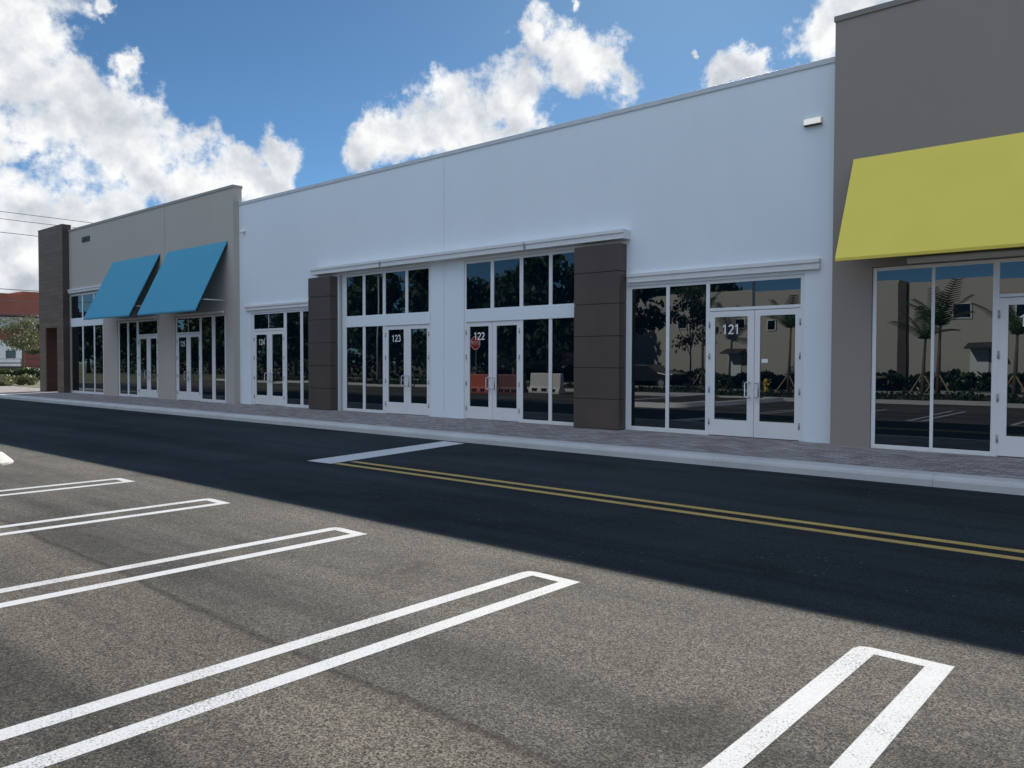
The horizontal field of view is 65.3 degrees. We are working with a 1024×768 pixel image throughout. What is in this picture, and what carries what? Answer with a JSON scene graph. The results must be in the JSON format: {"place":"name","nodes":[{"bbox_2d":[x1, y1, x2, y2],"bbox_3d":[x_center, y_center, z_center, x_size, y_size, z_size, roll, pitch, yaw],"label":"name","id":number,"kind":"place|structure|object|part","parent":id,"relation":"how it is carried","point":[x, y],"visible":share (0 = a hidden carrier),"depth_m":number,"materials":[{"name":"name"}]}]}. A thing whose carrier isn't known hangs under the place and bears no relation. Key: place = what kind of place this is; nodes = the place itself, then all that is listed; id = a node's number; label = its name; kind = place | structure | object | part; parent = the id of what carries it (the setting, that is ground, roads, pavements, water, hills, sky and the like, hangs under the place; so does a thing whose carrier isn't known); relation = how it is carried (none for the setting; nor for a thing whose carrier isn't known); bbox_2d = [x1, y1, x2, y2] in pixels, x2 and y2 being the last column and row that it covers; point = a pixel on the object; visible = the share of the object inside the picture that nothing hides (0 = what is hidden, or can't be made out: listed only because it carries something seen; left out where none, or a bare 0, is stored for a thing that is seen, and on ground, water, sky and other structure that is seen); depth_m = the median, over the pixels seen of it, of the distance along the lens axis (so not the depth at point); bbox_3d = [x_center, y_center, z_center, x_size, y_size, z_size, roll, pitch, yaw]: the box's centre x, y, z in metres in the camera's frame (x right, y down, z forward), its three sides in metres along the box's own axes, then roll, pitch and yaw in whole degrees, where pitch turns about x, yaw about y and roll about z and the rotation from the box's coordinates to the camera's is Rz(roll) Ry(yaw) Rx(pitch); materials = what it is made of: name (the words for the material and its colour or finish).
{"place":"outdoors","nodes":[
{"label":"outdoors","id":0,"kind":"place"},
{"bbox_2d":[0,291,39,367],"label":"red building","id":1,"kind":"structure","parent":0,"point":[16,307],"depth_m":124.84,"materials":[{"name":"brick"}]},
{"bbox_2d":[12,380,39,387],"bbox_3d":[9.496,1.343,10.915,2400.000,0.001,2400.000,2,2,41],"label":"ground","id":2,"kind":"structure","parent":0,"point":[37,385],"depth_m":52.88,"materials":[{"name":"beige plant"}]},
{"bbox_2d":[0,379,10,385],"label":"shrub","id":3,"kind":"object","parent":2,"relation":"on","point":[4,383],"visible":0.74,"depth_m":46.45,"materials":[{"name":"green plant"}]},
{"bbox_2d":[0,376,13,385],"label":"shrub","id":4,"kind":"object","parent":2,"relation":"on","point":[10,380],"visible":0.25,"depth_m":50.15,"materials":[{"name":"green plant"}]},
{"bbox_2d":[0,374,17,383],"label":"shrub","id":5,"kind":"object","parent":2,"relation":"on","point":[5,375],"visible":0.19,"depth_m":55.48,"materials":[{"name":"green plant"}]},
{"bbox_2d":[0,394,20,399],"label":"kerb","id":6,"kind":"structure","parent":2,"relation":"on","point":[8,396],"depth_m":33.25,"materials":[{"name":"concrete"}]},
{"bbox_2d":[0,313,39,367],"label":"tree","id":7,"kind":"object","parent":2,"relation":"on","point":[16,341],"visible":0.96,"depth_m":84.99,"materials":[{"name":"green plant"}]},
{"bbox_2d":[0,367,39,379],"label":"hedge","id":8,"kind":"object","parent":2,"relation":"on","point":[33,371],"visible":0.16,"depth_m":66.35,"materials":[{"name":"green plant"}]},
{"bbox_2d":[12,373,38,384],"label":"shrub","id":9,"kind":"object","parent":2,"relation":"on","point":[27,379],"visible":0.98,"depth_m":53.53,"materials":[{"name":"green plant"}]},
{"bbox_2d":[23,321,39,355],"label":"tree","id":10,"kind":"object","parent":2,"relation":"on","point":[32,351],"visible":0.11,"depth_m":112.76,"materials":[{"name":"green plant"}]},
{"bbox_2d":[19,396,53,402],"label":"kerb","id":11,"kind":"structure","parent":2,"relation":"on","point":[34,399],"depth_m":31.45,"materials":[{"name":"concrete"}]},
{"bbox_2d":[47,398,80,405],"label":"kerb","id":12,"kind":"structure","parent":2,"relation":"on","point":[65,401],"depth_m":29.39,"materials":[{"name":"concrete"}]},
{"bbox_2d":[79,401,120,408],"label":"kerb","id":13,"kind":"structure","parent":2,"relation":"on","point":[98,404],"depth_m":27.36,"materials":[{"name":"concrete"}]},
{"bbox_2d":[116,404,164,412],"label":"kerb","id":14,"kind":"structure","parent":2,"relation":"on","point":[150,409],"depth_m":25.37,"materials":[{"name":"concrete"}]},
{"bbox_2d":[159,408,213,417],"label":"kerb","id":15,"kind":"structure","parent":2,"relation":"on","point":[187,412],"depth_m":23.35,"materials":[{"name":"concrete"}]},
{"bbox_2d":[209,412,277,423],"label":"kerb","id":16,"kind":"structure","parent":2,"relation":"on","point":[242,417],"depth_m":21.31,"materials":[{"name":"concrete"}]},
{"bbox_2d":[270,417,354,430],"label":"kerb","id":17,"kind":"structure","parent":2,"relation":"on","point":[329,425],"depth_m":19.27,"materials":[{"name":"concrete"}]},
{"bbox_2d":[344,423,444,439],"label":"kerb","id":18,"kind":"structure","parent":2,"relation":"on","point":[399,431],"depth_m":17.25,"materials":[{"name":"concrete"}]},
{"bbox_2d":[437,431,562,450],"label":"kerb","id":19,"kind":"structure","parent":2,"relation":"on","point":[529,443],"depth_m":15.22,"materials":[{"name":"concrete"}]},
{"bbox_2d":[555,441,720,465],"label":"kerb","id":20,"kind":"structure","parent":2,"relation":"on","point":[689,457],"depth_m":13.19,"materials":[{"name":"concrete"}]},
{"bbox_2d":[713,454,938,486],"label":"kerb","id":21,"kind":"structure","parent":2,"relation":"on","point":[898,476],"depth_m":11.16,"materials":[{"name":"concrete"}]},
{"bbox_2d":[933,472,1023,494],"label":"kerb","id":22,"kind":"structure","parent":2,"relation":"on","point":[982,483],"depth_m":9.94,"materials":[{"name":"concrete"}]},
{"bbox_2d":[0,0,891,292],"label":"sky","id":23,"kind":"structure","parent":0,"point":[109,108],"materials":[{"name":"blue"}]},
{"bbox_2d":[0,444,1023,767],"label":"parking lot","id":24,"kind":"structure","parent":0,"point":[600,668],"depth_m":4.29,"materials":[{"name":"grey asphalt"}]},
{"bbox_2d":[0,452,13,465],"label":"kerb","id":25,"kind":"structure","parent":24,"relation":"on","point":[5,459],"depth_m":12.26,"materials":[{"name":"concrete"}]},
{"bbox_2d":[0,478,134,495],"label":"parking line","id":26,"kind":"object","parent":24,"relation":"on","point":[123,480],"visible":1,"depth_m":10.07,"materials":[{"name":"white paint"}]},
{"bbox_2d":[0,498,227,535],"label":"parking line","id":27,"kind":"object","parent":24,"relation":"on","point":[218,502],"visible":1,"depth_m":8.18,"materials":[{"name":"white paint"}]},
{"bbox_2d":[0,527,365,607],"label":"parking line","id":28,"kind":"object","parent":24,"relation":"on","point":[352,533],"visible":1,"depth_m":6.15,"materials":[{"name":"white paint"}]},
{"bbox_2d":[0,571,578,767],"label":"parking line","id":29,"kind":"object","parent":24,"relation":"on","point":[82,747],"visible":1,"depth_m":4.02,"materials":[{"name":"white paint"}]},
{"bbox_2d":[703,646,953,767],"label":"parking line","id":30,"kind":"object","parent":24,"relation":"on","point":[866,748],"visible":1,"depth_m":3.60,"materials":[{"name":"white paint"}]},
{"bbox_2d":[0,398,1023,655],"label":"road","id":31,"kind":"structure","parent":0,"point":[976,600],"depth_m":8.67,"materials":[{"name":"black asphalt"}]},
{"bbox_2d":[308,441,463,463],"bbox_3d":[-2.085,1.190,14.177,0.586,0.001,3.826,1,2,31],"label":"stop line","id":32,"kind":"object","parent":31,"relation":"on","point":[343,458],"visible":1,"depth_m":13.93,"materials":[{"name":"paint"}]},
{"bbox_2d":[332,463,1023,560],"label":"line","id":33,"kind":"object","parent":31,"relation":"on","point":[854,535],"visible":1,"depth_m":8.11,"materials":[{"name":"yellow paint"}]},
{"bbox_2d":[355,461,1023,552],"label":"line","id":34,"kind":"object","parent":31,"relation":"on","point":[882,532],"visible":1,"depth_m":8.38,"materials":[{"name":"yellow paint"}]},
{"bbox_2d":[0,386,1023,478],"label":"sidewalk","id":35,"kind":"structure","parent":0,"point":[994,466],"depth_m":15.14,"materials":[{"name":"grey concrete"}]},
{"bbox_2d":[38,0,1023,456],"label":"retail building","id":36,"kind":"structure","parent":35,"relation":"on","point":[828,250],"depth_m":16.52,"materials":[{"name":"white paint"}]},
{"bbox_2d":[71,291,103,394],"bbox_3d":[-18.742,-1.802,35.321,3.556,4.460,0.090,2,2,41],"label":"window","id":37,"kind":"structure","parent":36,"relation":"in","point":[87,341],"depth_m":35.40,"materials":[{"name":"clear glass"}]},
{"bbox_2d":[118,319,157,396],"bbox_3d":[-14.980,-1.006,32.053,3.580,3.065,0.090,2,2,41],"label":"window","id":38,"kind":"structure","parent":36,"relation":"in","point":[129,332],"depth_m":32.47,"materials":[{"name":"clear glass"}]},
{"bbox_2d":[138,336,148,396],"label":"door","id":39,"kind":"structure","parent":36,"relation":"in","point":[143,340],"depth_m":31.74,"materials":[{"name":"white metal"}]},
{"bbox_2d":[148,335,157,397],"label":"door","id":40,"kind":"structure","parent":36,"relation":"in","point":[152,340],"depth_m":31.21,"materials":[{"name":"white metal"}]},
{"bbox_2d":[177,334,188,399],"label":"door","id":41,"kind":"structure","parent":36,"relation":"in","point":[182,339],"depth_m":29.60,"materials":[{"name":"white metal"}]},
{"bbox_2d":[187,334,199,400],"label":"door","id":42,"kind":"structure","parent":36,"relation":"in","point":[193,339],"depth_m":29.05,"materials":[{"name":"white metal"}]},
{"bbox_2d":[176,314,225,402],"bbox_3d":[-11.173,-0.906,28.729,3.630,3.065,0.090,2,2,41],"label":"window","id":43,"kind":"structure","parent":36,"relation":"in","point":[211,328],"depth_m":28.25,"materials":[{"name":"glass"}]},
{"bbox_2d":[253,331,269,404],"bbox_3d":[-8.319,-0.532,26.455,0.906,2.425,0.144,2,2,41],"label":"door","id":44,"kind":"structure","parent":36,"relation":"in","point":[261,338],"depth_m":26.49,"materials":[{"name":"white metal"}]},
{"bbox_2d":[269,330,283,405],"bbox_3d":[-7.641,-0.514,25.862,0.876,2.425,0.144,2,2,41],"label":"door","id":45,"kind":"structure","parent":36,"relation":"in","point":[276,338],"depth_m":25.92,"materials":[{"name":"white metal"}]},
{"bbox_2d":[252,309,308,407],"bbox_3d":[-7.280,-0.809,25.621,3.795,3.060,0.090,2,2,41],"label":"window","id":46,"kind":"structure","parent":36,"relation":"in","point":[294,323],"depth_m":25.30,"materials":[{"name":"glass"}]},
{"bbox_2d":[342,265,430,415],"bbox_3d":[-3.534,-1.171,22.339,3.830,3.980,0.090,2,2,41],"label":"window","id":47,"kind":"structure","parent":36,"relation":"in","point":[408,290],"depth_m":22.66,"materials":[{"name":"clear glass"}]},
{"bbox_2d":[385,325,406,413],"bbox_3d":[-3.219,-0.398,22.001,0.891,2.425,0.144,2,2,41],"label":"door","id":48,"kind":"structure","parent":36,"relation":"in","point":[396,336],"depth_m":22.03,"materials":[{"name":"white metal"}]},
{"bbox_2d":[407,324,428,415],"bbox_3d":[-2.541,-0.380,21.408,0.891,2.425,0.144,2,2,41],"label":"door","id":49,"kind":"structure","parent":36,"relation":"in","point":[417,335],"depth_m":21.44,"materials":[{"name":"white metal"}]},
{"bbox_2d":[465,321,492,419],"bbox_3d":[-0.843,-0.336,19.926,0.901,2.425,0.144,2,2,41],"label":"door","id":50,"kind":"structure","parent":36,"relation":"in","point":[479,356],"depth_m":19.95,"materials":[{"name":"white metal"}]},
{"bbox_2d":[492,320,519,421],"bbox_3d":[-0.161,-0.318,19.330,0.891,2.425,0.144,2,2,41],"label":"door","id":51,"kind":"structure","parent":36,"relation":"in","point":[506,356],"depth_m":19.37,"materials":[{"name":"clear glass"}]},
{"bbox_2d":[465,249,574,425],"bbox_3d":[0.205,-1.073,19.074,3.660,3.980,0.090,2,2,41],"label":"window","id":52,"kind":"structure","parent":36,"relation":"in","point":[546,346],"depth_m":18.68,"materials":[{"name":"clear glass"}]},
{"bbox_2d":[627,274,804,441],"bbox_3d":[3.921,-0.516,15.841,3.800,3.060,0.090,2,2,41],"label":"window","id":53,"kind":"structure","parent":36,"relation":"in","point":[668,330],"depth_m":16.23,"materials":[{"name":"clear glass"}]},
{"bbox_2d":[708,310,754,436],"bbox_3d":[4.233,-0.203,15.494,0.941,2.425,0.144,2,2,41],"label":"door","id":54,"kind":"structure","parent":36,"relation":"in","point":[731,356],"depth_m":15.51,"materials":[{"name":"clear glass"}]},
{"bbox_2d":[754,308,800,439],"bbox_3d":[4.930,-0.184,14.885,0.891,2.425,0.144,2,2,41],"label":"door","id":55,"kind":"structure","parent":36,"relation":"in","point":[777,357],"depth_m":14.92,"materials":[{"name":"clear glass"}]},
{"bbox_2d":[870,257,1023,455],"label":"window","id":56,"kind":"structure","parent":36,"relation":"in","point":[935,327],"depth_m":12.83,"materials":[{"name":"clear glass"}]},
{"bbox_2d":[996,297,1023,456],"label":"door","id":57,"kind":"structure","parent":36,"relation":"in","point":[1010,355],"depth_m":12.19,"materials":[{"name":"white metal"}]},
{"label":"path","id":58,"kind":"structure","parent":0,"visible":0},
{"bbox_2d":[0,340,21,369],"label":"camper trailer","id":59,"kind":"object","parent":58,"relation":"on","point":[7,357],"visible":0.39,"depth_m":97.14,"materials":[{"name":"metal"}]},
{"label":"window","id":60,"kind":"part","parent":59,"relation":"part of","materials":[{"name":"glass"}]},
{"bbox_2d":[0,359,39,366],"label":"chain fence","id":61,"kind":"object","parent":58,"relation":"on","point":[19,366],"visible":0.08,"depth_m":90.03,"materials":[{"name":"metal"}]},
{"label":"utility pole","id":62,"kind":"object","parent":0,"visible":0},
{"bbox_2d":[0,313,37,314],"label":"overhead wire","id":63,"kind":"object","parent":62,"relation":"attached to","point":[14,313],"visible":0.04,"depth_m":78.26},
{"bbox_2d":[0,218,75,227],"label":"overhead wire","id":64,"kind":"object","parent":62,"relation":"attached to","point":[33,222],"visible":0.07,"depth_m":78.92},
{"bbox_2d":[0,211,90,222],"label":"overhead wire","id":65,"kind":"object","parent":62,"relation":"attached to","point":[42,216],"visible":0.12,"depth_m":79.61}
]}

